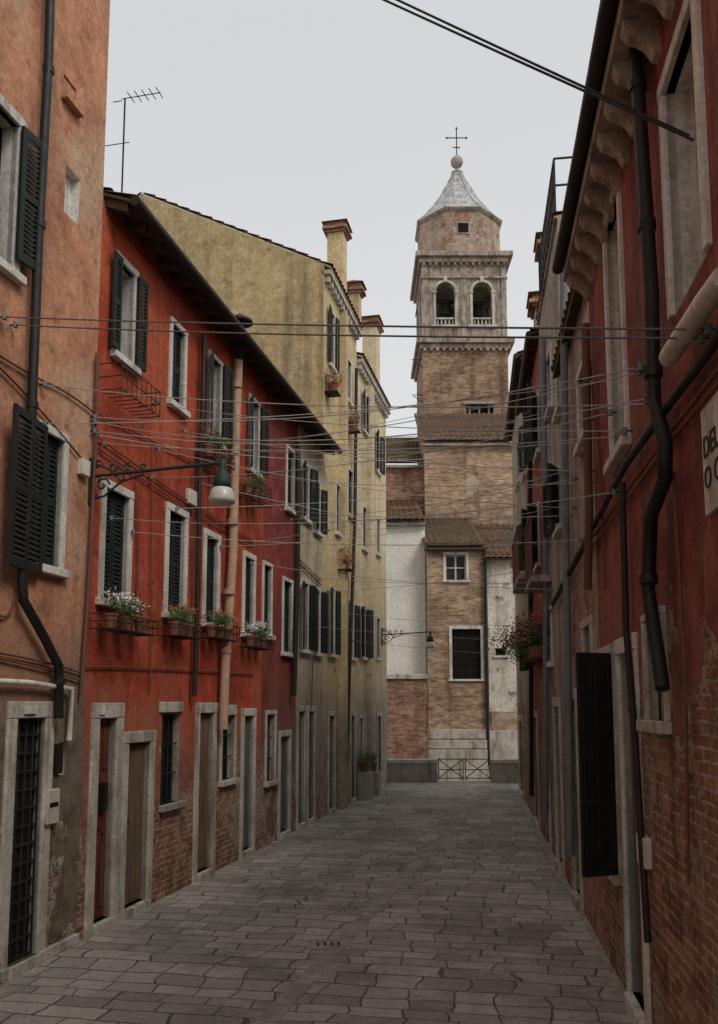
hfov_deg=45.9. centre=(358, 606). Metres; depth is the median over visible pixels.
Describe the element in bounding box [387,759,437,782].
canal parapet
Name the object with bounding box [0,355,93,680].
wall cables
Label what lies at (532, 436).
shutters
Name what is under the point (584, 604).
walls
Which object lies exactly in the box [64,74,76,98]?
reveals
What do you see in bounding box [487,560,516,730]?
walls
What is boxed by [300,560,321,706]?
wall cables
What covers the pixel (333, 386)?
potted plant
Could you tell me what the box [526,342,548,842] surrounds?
walls
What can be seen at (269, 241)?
roof tiles
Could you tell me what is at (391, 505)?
roof tiles
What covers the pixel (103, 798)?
letter box
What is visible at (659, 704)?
window bars
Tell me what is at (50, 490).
window panes
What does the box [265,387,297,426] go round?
gable wall
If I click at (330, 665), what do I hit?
walls
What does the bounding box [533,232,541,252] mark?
chimney tiles
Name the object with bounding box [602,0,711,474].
window frames
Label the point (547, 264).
eave boards
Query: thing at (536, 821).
door frames
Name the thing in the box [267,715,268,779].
window panes
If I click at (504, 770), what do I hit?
canal parapet
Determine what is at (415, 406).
clothes lines
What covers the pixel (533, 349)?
eave boards
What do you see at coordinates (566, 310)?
roof tiles
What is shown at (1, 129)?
window panes
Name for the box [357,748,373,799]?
potted plant
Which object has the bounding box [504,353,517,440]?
gutter
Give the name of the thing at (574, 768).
reveals
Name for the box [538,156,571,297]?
roof terrace
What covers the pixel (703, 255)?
sashes
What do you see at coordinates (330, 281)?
dentil cornice
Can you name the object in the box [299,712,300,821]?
doors
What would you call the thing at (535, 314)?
chimney stacks
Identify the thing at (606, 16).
gutter
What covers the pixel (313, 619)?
shutters
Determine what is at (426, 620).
side walls
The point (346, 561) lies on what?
potted plant
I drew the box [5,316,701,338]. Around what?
overhead cable
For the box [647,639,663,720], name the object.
reveals
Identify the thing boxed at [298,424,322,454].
gable wall
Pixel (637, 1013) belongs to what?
door frames
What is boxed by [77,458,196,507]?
junction boxes
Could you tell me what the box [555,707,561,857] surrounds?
reveals
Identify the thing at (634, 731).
thin pipe
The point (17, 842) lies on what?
doors
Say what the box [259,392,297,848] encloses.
walls
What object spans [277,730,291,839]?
door frames
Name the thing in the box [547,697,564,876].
door frames
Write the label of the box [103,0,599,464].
sky
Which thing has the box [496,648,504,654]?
window panes
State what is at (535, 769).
reveals
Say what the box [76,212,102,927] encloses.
side walls
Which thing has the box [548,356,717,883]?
wall cables
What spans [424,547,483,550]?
eave boards
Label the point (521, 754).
reveals
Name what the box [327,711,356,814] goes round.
door frames
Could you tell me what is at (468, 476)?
church nave
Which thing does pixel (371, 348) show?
chimney stacks
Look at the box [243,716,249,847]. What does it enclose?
doors
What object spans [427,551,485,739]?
walls
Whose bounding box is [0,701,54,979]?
door frames
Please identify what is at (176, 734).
reveals
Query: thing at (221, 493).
street lamp
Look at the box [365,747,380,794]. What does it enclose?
potted plant
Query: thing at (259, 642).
window flower box
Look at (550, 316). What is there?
walls
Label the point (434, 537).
roof tiles
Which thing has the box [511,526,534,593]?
balcony
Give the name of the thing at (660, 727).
window frames
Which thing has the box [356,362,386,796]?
walls
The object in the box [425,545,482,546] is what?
gable wall
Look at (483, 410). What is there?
shaft window
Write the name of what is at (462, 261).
bell tower
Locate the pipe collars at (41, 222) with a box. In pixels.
[20,62,65,683]
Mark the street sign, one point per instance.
(709, 421)
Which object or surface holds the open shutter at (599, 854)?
attached to the window frames at (660, 727)
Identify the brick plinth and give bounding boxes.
[491,712,517,730]
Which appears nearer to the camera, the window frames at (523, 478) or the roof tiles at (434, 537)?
the window frames at (523, 478)
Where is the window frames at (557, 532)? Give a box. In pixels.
[544,339,561,667]
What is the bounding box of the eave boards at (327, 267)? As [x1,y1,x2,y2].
[141,193,361,330]
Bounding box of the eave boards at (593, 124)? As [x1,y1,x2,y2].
[564,0,619,265]
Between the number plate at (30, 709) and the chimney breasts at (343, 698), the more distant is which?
the chimney breasts at (343, 698)
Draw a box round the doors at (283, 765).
[280,737,285,830]
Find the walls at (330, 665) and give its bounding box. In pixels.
[321,282,355,817]
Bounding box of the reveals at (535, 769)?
[534,722,537,818]
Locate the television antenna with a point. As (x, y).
(123, 143)
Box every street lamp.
[87,457,234,505]
[381,627,435,648]
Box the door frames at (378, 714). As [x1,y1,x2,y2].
[365,712,382,787]
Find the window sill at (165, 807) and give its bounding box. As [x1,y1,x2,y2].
[158,801,184,812]
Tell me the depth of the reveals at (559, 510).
13.19 m
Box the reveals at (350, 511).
[330,317,352,656]
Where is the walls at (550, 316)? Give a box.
[538,230,572,889]
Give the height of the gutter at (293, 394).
0.114 m
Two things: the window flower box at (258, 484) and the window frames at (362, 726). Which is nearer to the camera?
the window flower box at (258, 484)
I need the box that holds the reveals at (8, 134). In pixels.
[0,108,79,774]
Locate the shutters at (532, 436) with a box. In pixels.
[516,389,537,670]
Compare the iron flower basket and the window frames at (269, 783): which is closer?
the iron flower basket
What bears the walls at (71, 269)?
attached to the side walls
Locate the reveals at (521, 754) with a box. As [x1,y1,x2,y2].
[520,721,522,790]
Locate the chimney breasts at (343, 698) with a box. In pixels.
[338,311,347,808]
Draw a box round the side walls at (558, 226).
[557,225,569,300]
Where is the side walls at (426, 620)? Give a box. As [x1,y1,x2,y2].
[425,551,427,707]
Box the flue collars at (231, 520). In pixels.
[220,381,241,652]
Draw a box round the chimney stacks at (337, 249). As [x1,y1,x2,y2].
[327,231,361,331]
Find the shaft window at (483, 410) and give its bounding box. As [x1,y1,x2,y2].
[466,408,491,413]
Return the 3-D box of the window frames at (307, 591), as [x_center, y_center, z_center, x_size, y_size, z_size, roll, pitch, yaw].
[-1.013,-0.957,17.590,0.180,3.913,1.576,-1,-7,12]
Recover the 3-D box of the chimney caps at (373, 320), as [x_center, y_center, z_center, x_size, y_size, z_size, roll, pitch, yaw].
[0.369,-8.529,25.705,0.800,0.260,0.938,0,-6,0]
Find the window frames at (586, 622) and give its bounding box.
[580,615,593,652]
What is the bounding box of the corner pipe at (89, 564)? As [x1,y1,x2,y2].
[79,353,98,695]
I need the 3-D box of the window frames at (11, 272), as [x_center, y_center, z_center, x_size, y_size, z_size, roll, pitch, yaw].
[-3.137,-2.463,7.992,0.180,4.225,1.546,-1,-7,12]
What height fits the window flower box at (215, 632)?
0.461 m
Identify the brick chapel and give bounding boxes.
[386,436,422,521]
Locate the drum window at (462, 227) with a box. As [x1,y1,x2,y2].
[458,223,467,231]
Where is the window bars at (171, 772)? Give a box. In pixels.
[161,714,231,803]
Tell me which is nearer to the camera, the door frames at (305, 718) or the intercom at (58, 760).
the intercom at (58, 760)
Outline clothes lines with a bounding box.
[46,368,645,654]
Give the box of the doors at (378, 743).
[378,717,378,770]
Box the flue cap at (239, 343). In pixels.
[234,313,252,361]
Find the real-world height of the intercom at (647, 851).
0.213 m
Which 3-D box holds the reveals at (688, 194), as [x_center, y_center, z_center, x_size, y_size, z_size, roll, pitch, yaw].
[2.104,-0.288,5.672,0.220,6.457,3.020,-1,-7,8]
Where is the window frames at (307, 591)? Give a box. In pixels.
[299,460,323,656]
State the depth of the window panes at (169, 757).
10.96 m
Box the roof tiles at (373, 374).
[356,352,390,405]
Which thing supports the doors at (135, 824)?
attached to the door frames at (118, 825)
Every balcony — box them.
[482,515,551,670]
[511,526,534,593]
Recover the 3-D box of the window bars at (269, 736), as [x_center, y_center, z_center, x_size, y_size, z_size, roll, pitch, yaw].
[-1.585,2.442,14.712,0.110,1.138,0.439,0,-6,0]
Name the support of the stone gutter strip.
on the stone street
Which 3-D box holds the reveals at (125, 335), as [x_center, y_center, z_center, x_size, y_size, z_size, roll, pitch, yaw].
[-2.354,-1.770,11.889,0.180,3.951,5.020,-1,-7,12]
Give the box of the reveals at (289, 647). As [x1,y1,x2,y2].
[265,454,292,651]
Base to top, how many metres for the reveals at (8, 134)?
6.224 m
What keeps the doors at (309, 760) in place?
attached to the door frames at (305, 718)
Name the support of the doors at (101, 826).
attached to the door frames at (118, 825)
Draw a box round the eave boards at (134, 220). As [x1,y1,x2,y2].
[103,193,281,390]
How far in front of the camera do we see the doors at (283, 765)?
15.55 m
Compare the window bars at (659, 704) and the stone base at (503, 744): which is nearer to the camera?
the window bars at (659, 704)
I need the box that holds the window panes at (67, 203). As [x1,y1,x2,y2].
[64,176,71,216]
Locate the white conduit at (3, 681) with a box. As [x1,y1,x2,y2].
[0,678,73,739]
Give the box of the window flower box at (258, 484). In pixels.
[239,472,271,507]
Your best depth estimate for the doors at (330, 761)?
19.00 m
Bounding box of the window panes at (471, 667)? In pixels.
[452,629,480,678]
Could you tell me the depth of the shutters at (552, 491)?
11.46 m
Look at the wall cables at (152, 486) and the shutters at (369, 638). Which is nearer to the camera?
the wall cables at (152, 486)
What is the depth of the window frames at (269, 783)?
14.71 m
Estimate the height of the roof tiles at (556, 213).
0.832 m
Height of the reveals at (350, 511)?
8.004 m
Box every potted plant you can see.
[320,364,347,397]
[338,541,356,571]
[348,407,361,433]
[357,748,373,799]
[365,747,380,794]
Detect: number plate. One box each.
[24,706,37,713]
[99,706,105,714]
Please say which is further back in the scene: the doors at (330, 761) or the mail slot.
the doors at (330, 761)
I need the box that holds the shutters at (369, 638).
[362,389,384,657]
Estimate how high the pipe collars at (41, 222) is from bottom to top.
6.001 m
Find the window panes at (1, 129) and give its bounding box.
[0,127,59,743]
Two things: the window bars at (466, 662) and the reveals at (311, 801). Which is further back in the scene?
the window bars at (466, 662)
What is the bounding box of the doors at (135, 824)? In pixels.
[125,713,208,904]
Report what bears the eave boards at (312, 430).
on the gable wall at (302, 429)
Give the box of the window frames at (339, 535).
[328,310,356,660]
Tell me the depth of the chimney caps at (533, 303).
15.88 m
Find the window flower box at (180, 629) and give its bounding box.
[159,603,200,639]
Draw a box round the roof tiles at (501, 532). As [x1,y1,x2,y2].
[474,523,513,558]
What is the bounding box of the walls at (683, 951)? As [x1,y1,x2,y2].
[589,0,717,1023]
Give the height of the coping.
0.198 m
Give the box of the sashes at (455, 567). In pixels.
[445,555,465,579]
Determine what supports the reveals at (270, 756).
attached to the walls at (276, 683)
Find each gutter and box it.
[130,195,289,388]
[284,384,319,425]
[316,423,342,452]
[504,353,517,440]
[514,331,531,415]
[552,0,618,273]
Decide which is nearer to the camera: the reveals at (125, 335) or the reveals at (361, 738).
the reveals at (125, 335)
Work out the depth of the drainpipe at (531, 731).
16.75 m
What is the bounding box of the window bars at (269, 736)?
[267,715,271,779]
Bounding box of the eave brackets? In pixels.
[566,0,674,301]
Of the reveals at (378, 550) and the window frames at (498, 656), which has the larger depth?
the window frames at (498, 656)
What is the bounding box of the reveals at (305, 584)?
[302,467,318,651]
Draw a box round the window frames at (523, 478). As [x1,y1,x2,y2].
[515,434,526,572]
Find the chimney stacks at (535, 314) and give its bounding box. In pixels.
[533,308,538,326]
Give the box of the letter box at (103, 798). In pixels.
[98,782,107,810]
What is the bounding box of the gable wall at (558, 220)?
[539,217,560,326]
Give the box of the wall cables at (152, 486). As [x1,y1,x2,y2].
[85,414,254,691]
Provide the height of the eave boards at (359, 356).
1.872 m
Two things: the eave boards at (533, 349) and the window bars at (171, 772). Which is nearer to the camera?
the window bars at (171, 772)
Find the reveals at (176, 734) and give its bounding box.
[160,714,179,804]
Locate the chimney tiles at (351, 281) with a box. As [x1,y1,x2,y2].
[321,218,366,290]
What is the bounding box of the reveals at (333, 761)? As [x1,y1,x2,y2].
[331,716,353,805]
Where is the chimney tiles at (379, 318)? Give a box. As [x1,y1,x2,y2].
[362,315,383,324]
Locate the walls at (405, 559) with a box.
[386,526,425,673]
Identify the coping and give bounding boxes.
[387,674,427,678]
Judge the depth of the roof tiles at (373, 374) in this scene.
24.22 m
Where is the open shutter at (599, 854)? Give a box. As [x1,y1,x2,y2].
[575,652,617,877]
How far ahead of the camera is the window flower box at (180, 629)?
10.71 m
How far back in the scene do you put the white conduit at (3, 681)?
8.15 m
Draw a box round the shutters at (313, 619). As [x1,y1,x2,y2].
[303,460,327,653]
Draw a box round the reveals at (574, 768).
[572,627,588,893]
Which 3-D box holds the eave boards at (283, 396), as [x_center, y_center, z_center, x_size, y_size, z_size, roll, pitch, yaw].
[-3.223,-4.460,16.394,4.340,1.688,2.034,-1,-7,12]
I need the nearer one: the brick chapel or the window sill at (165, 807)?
the window sill at (165, 807)
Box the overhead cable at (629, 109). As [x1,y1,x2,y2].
[382,0,694,140]
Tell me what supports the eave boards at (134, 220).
on the gable wall at (117, 218)
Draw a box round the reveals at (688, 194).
[607,17,700,1009]
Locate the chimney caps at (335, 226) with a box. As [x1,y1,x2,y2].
[322,220,365,298]
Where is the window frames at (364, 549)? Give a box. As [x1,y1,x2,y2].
[359,389,382,660]
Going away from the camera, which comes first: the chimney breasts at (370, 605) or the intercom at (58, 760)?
the intercom at (58, 760)
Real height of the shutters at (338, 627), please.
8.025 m
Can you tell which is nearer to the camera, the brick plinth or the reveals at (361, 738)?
the reveals at (361, 738)
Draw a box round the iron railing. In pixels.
[438,758,490,780]
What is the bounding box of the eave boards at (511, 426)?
[508,353,522,441]
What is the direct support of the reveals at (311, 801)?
attached to the door frames at (305, 718)
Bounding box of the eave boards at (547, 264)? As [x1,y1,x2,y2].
[536,214,561,325]
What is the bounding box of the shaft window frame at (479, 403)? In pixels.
[462,401,494,412]
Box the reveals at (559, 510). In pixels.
[548,362,559,660]
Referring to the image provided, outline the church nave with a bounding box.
[414,413,512,559]
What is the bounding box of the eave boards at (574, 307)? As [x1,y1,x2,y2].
[552,290,582,378]
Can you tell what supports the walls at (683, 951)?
attached to the side walls
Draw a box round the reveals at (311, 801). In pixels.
[300,712,312,821]
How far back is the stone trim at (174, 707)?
10.90 m
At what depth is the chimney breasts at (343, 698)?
20.02 m
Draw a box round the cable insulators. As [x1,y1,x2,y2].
[0,313,715,641]
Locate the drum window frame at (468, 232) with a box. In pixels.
[457,222,469,233]
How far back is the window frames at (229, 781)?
12.84 m
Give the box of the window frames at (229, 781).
[218,715,239,786]
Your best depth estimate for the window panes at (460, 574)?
34.15 m
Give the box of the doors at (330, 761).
[330,716,330,806]
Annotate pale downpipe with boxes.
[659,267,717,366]
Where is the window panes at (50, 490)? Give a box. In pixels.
[46,450,52,554]
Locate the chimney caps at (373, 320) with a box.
[362,316,383,333]
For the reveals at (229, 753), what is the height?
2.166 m
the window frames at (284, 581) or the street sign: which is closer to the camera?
the street sign
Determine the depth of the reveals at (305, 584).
17.49 m
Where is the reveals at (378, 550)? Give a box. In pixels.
[361,403,378,656]
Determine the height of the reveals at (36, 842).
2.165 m
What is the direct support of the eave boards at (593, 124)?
on the gable wall
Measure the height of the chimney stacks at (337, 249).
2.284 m
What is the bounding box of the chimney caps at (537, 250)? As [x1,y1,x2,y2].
[534,234,541,261]
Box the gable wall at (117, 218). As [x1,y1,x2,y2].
[103,195,264,390]
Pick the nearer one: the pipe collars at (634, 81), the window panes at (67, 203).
the pipe collars at (634, 81)
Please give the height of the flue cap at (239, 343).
0.593 m
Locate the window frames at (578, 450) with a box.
[573,359,583,457]
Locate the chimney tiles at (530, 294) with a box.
[526,290,538,308]
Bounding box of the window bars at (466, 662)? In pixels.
[452,629,480,678]
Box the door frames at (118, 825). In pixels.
[83,703,256,938]
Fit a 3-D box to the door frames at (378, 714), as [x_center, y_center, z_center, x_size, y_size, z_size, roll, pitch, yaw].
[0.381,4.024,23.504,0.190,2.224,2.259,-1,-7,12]
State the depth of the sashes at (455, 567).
34.13 m
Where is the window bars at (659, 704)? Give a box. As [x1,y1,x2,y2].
[658,692,663,719]
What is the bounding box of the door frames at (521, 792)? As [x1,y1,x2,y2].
[518,715,524,799]
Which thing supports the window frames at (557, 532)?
attached to the walls at (550, 316)
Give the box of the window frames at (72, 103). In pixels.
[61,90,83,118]
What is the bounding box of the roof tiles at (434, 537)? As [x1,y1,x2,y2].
[416,517,484,544]
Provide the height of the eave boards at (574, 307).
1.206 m
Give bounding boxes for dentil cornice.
[322,269,361,339]
[356,359,390,418]
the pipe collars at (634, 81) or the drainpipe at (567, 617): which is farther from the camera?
the drainpipe at (567, 617)
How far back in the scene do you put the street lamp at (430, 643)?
24.86 m
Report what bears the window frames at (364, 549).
attached to the walls at (380, 666)
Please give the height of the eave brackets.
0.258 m
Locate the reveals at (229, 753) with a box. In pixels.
[94,713,252,920]
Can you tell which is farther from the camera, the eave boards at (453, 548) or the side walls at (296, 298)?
the eave boards at (453, 548)
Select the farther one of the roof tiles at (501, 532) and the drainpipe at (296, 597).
the roof tiles at (501, 532)
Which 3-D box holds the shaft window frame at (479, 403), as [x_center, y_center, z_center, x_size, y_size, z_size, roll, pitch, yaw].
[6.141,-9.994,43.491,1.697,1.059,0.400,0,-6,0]
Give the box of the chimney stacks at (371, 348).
[362,327,379,382]
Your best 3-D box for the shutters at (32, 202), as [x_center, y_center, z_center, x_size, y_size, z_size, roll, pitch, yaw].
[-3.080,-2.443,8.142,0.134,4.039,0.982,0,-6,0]
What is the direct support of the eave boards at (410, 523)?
attached to the side walls
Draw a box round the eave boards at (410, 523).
[386,522,424,525]
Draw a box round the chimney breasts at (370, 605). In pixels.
[365,384,374,770]
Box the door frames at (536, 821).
[533,711,539,829]
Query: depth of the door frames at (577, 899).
10.09 m
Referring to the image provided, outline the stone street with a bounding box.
[0,781,632,1023]
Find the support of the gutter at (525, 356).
attached to the eave boards at (533, 349)
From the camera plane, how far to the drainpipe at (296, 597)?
16.22 m
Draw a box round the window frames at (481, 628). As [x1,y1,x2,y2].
[442,552,484,680]
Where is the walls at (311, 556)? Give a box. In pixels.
[295,428,322,830]
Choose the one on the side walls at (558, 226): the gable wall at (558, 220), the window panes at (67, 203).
the gable wall at (558, 220)
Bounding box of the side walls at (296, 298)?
[209,270,323,746]
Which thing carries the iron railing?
attached to the canal parapet at (411, 770)
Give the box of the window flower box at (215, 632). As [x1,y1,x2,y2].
[199,609,241,641]
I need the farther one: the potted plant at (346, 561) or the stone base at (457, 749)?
the stone base at (457, 749)
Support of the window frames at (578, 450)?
attached to the walls at (584, 604)
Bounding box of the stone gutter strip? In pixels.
[253,796,483,1023]
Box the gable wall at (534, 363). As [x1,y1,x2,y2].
[526,340,538,403]
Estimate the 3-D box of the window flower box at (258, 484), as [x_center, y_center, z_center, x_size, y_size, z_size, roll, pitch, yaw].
[-1.689,-1.923,13.819,0.408,0.456,1.151,-1,-7,12]
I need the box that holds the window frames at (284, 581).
[261,445,295,657]
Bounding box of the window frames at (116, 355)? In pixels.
[95,250,262,637]
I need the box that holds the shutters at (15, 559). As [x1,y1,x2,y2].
[5,403,47,574]
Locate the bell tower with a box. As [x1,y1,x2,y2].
[410,127,514,464]
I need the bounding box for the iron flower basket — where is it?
[99,361,160,418]
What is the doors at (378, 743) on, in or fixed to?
attached to the door frames at (378, 714)
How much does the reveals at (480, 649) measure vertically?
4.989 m
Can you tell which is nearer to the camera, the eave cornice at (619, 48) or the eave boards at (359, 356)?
the eave cornice at (619, 48)
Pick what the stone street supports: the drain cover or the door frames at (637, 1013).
the drain cover
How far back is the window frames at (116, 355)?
11.25 m
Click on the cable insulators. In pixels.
(708, 329)
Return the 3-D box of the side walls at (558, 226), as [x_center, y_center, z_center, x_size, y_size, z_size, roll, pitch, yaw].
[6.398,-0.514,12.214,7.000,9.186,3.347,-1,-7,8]
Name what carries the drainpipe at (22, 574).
attached to the walls at (71, 269)
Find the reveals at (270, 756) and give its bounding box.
[268,714,288,832]
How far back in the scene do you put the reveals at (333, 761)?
19.18 m
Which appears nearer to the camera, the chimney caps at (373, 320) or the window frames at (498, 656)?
the chimney caps at (373, 320)
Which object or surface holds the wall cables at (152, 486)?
attached to the walls at (172, 845)
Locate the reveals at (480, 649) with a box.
[480,631,480,666]
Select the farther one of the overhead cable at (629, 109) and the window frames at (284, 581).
the window frames at (284, 581)
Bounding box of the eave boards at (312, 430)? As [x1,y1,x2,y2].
[299,423,335,454]
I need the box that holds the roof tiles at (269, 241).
[137,192,362,327]
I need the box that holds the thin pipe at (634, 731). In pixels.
[619,482,651,942]
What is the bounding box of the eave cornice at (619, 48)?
[563,0,659,281]
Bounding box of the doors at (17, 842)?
[10,718,37,958]
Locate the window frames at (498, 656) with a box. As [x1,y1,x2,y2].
[493,647,507,657]
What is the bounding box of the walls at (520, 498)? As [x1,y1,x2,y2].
[512,413,533,815]
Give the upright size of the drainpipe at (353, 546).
10.076 m
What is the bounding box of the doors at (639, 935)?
[627,705,643,997]
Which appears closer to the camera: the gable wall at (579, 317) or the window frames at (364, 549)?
the gable wall at (579, 317)
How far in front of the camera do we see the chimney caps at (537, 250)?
14.38 m
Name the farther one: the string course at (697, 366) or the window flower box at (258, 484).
the window flower box at (258, 484)
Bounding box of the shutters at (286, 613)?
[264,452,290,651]
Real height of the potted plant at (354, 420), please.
0.806 m
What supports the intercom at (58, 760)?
attached to the walls at (71, 269)
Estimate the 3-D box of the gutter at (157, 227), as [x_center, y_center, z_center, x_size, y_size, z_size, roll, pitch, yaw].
[-1.875,-4.189,12.109,0.120,0.114,5.644,-1,-7,12]
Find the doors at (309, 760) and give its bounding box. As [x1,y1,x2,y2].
[309,713,310,816]
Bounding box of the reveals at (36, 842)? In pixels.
[7,718,43,965]
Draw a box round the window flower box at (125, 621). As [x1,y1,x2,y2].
[89,587,157,636]
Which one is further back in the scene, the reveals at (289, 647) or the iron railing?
the iron railing
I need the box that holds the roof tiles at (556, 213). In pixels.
[536,211,561,320]
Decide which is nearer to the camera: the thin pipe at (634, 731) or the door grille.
the thin pipe at (634, 731)
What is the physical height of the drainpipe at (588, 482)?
2.552 m
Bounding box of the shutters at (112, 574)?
[104,250,268,631]
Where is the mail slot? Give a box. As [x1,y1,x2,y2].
[50,802,58,806]
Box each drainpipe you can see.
[17,0,63,718]
[192,334,205,695]
[291,441,300,695]
[347,368,357,765]
[483,548,489,765]
[527,383,533,795]
[540,269,573,854]
[581,323,592,589]
[629,47,672,691]
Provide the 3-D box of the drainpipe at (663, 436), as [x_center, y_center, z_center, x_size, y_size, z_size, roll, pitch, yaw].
[1.826,-2.052,5.379,0.090,5.157,0.721,-1,-7,8]
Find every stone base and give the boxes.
[428,729,487,780]
[488,731,517,780]
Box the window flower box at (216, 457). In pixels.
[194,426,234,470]
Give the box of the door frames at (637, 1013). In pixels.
[614,632,651,1023]
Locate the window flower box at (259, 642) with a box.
[237,621,273,650]
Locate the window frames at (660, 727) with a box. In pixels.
[596,605,671,885]
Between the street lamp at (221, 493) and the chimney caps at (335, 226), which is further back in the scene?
the chimney caps at (335, 226)
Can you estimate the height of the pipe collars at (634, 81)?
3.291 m
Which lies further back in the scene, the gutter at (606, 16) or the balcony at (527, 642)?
the balcony at (527, 642)
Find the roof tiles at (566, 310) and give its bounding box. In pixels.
[551,289,572,371]
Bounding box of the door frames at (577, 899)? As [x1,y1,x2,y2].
[571,688,583,912]
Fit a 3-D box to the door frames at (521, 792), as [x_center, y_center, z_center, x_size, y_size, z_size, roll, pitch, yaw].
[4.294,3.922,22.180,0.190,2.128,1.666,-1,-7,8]
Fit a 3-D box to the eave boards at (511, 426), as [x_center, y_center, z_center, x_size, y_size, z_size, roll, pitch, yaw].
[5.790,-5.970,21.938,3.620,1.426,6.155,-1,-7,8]
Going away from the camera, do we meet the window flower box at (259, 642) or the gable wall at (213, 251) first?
the window flower box at (259, 642)
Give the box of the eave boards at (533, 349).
[520,330,538,416]
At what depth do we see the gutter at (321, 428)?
17.60 m
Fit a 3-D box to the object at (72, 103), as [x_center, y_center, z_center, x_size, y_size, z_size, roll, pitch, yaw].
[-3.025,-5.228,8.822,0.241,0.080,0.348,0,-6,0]
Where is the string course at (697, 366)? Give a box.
[551,325,717,605]
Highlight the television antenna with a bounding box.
[105,87,162,192]
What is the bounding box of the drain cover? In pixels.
[309,939,350,950]
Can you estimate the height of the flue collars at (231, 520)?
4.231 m
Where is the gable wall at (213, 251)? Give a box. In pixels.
[139,194,325,282]
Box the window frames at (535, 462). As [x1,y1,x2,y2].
[527,389,540,674]
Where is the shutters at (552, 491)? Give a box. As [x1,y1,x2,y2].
[542,463,558,536]
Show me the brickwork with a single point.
(407, 723)
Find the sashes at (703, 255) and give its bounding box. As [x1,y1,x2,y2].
[693,90,707,264]
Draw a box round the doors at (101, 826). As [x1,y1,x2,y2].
[94,718,109,919]
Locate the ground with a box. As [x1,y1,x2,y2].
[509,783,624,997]
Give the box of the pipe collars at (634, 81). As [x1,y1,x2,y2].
[629,75,662,583]
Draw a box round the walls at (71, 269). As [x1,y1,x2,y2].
[0,0,109,946]
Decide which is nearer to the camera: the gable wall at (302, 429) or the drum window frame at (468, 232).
the gable wall at (302, 429)
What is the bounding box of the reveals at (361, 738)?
[360,716,380,770]
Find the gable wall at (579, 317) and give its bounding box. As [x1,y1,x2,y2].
[568,297,585,363]
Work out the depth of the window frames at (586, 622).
9.12 m
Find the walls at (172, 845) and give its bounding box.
[76,211,264,940]
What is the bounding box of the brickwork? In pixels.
[387,679,427,758]
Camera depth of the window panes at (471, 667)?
33.76 m
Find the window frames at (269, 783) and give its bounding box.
[263,710,279,786]
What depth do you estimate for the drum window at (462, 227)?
44.59 m
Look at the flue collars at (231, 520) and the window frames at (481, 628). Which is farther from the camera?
the window frames at (481, 628)
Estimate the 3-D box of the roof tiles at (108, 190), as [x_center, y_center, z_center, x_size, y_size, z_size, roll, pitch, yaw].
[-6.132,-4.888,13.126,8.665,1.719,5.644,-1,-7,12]
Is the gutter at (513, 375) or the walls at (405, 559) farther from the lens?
the walls at (405, 559)
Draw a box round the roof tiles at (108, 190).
[103,187,135,198]
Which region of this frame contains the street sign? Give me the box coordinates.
[701,390,717,515]
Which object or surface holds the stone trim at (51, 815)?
attached to the walls at (71, 269)
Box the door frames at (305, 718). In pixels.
[296,706,315,830]
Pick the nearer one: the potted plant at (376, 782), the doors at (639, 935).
the doors at (639, 935)
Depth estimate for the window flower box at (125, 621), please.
9.29 m
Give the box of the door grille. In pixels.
[7,718,41,963]
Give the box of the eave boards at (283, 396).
[266,386,310,426]
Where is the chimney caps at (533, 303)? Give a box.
[527,293,538,319]
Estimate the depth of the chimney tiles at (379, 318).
25.36 m
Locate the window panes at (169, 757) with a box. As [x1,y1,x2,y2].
[160,714,226,802]
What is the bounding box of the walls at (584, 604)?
[568,301,609,960]
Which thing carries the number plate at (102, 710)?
attached to the door frames at (118, 825)
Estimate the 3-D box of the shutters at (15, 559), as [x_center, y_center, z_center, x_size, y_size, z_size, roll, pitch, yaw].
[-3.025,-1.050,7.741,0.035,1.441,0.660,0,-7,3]
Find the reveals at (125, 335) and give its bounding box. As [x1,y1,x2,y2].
[110,268,257,631]
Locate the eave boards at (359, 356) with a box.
[356,354,389,408]
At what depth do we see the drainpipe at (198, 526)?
11.64 m
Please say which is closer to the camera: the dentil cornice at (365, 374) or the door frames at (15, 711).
the door frames at (15, 711)
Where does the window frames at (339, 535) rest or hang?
attached to the walls at (330, 665)
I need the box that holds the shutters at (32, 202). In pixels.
[15,125,58,565]
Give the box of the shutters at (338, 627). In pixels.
[329,305,359,657]
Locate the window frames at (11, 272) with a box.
[0,93,70,578]
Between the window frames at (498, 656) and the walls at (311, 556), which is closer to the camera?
the walls at (311, 556)
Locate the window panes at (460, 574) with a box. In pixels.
[446,557,464,579]
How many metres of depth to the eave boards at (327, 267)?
19.94 m
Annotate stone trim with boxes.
[0,788,78,983]
[159,702,236,714]
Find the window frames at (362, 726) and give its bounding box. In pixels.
[358,715,363,765]
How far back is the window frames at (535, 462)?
15.25 m
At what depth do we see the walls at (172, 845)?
10.74 m
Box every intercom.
[53,744,63,773]
[636,833,652,869]
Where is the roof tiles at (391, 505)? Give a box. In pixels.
[386,499,424,520]
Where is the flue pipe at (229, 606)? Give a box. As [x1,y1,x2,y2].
[218,357,242,728]
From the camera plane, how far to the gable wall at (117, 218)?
11.10 m
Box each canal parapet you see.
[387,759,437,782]
[490,759,518,782]
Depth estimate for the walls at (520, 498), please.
21.19 m

